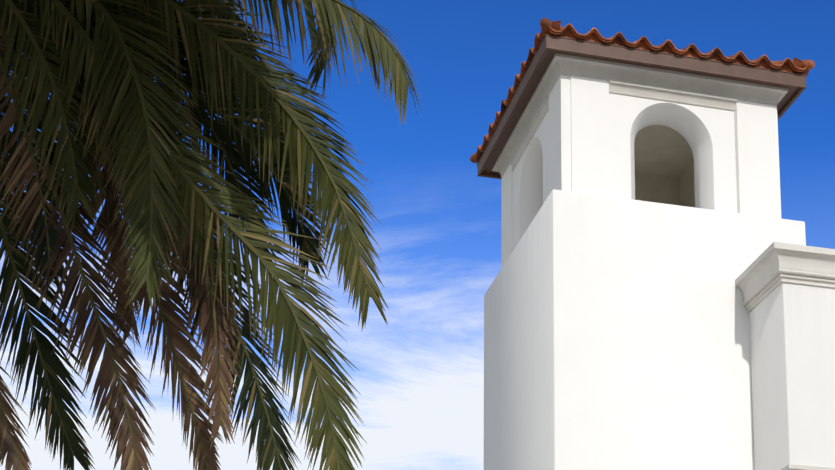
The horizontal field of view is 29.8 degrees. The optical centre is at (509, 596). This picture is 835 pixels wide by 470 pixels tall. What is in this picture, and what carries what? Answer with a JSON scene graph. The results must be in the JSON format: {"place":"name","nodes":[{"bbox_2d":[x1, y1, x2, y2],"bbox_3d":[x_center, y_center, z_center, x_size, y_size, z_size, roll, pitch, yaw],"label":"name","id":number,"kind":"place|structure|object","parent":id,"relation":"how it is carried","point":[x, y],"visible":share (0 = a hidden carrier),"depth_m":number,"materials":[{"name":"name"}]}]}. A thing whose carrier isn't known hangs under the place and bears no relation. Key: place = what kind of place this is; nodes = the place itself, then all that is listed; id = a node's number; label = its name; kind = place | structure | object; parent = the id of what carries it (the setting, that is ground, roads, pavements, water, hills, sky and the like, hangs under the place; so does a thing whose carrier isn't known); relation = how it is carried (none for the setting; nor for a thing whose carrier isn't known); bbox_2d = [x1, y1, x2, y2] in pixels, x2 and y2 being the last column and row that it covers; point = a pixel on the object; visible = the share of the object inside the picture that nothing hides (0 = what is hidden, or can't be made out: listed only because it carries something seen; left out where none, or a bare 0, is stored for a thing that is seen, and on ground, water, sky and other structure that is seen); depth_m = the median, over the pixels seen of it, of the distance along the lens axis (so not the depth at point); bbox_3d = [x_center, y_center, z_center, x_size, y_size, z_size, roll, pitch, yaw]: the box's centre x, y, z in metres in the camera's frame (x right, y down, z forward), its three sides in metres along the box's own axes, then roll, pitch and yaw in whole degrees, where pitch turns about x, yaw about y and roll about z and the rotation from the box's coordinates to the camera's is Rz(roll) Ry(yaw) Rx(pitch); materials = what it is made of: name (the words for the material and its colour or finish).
{"place":"outdoors","nodes":[
{"label":"outdoors","id":0,"kind":"place"},
{"bbox_2d":[0,0,834,469],"label":"sky","id":1,"kind":"structure","parent":0,"point":[419,378],"materials":[{"name":"blue"}]},
{"label":"ground","id":2,"kind":"structure","parent":0,"visible":0},
{"bbox_2d":[484,75,805,469],"bbox_3d":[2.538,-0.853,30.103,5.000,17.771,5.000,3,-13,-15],"label":"bell tower","id":3,"kind":"structure","parent":2,"relation":"on","point":[616,327],"depth_m":28.73,"materials":[{"name":"white paint"}]},
{"bbox_2d":[492,53,787,212],"bbox_3d":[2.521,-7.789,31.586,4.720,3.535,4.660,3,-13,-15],"label":"cornice trim","id":4,"kind":"structure","parent":3,"relation":"attached to","point":[670,86],"depth_m":29.95,"materials":[{"name":"white paint"}]},
{"bbox_2d":[470,18,814,178],"bbox_3d":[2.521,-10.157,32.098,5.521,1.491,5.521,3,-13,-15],"label":"tiled roof","id":5,"kind":"structure","parent":3,"relation":"on","point":[662,151],"depth_m":30.02,"materials":[{"name":"brown tile"}]},
{"bbox_2d":[735,242,834,469],"bbox_3d":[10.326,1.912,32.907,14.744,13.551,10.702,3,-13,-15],"label":"pillar","id":6,"kind":"structure","parent":2,"relation":"on","point":[787,290],"depth_m":27.55,"materials":[{"name":"white paint"}]},
{"bbox_3d":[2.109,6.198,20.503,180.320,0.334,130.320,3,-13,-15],"label":"plaza pavement","id":7,"kind":"structure","parent":0,"visible":0},
{"bbox_2d":[0,0,421,469],"bbox_3d":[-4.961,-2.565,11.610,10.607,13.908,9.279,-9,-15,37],"label":"palm tree","id":8,"kind":"object","parent":7,"relation":"on","point":[101,64],"visible":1,"depth_m":11.89,"materials":[{"name":"green plant"}]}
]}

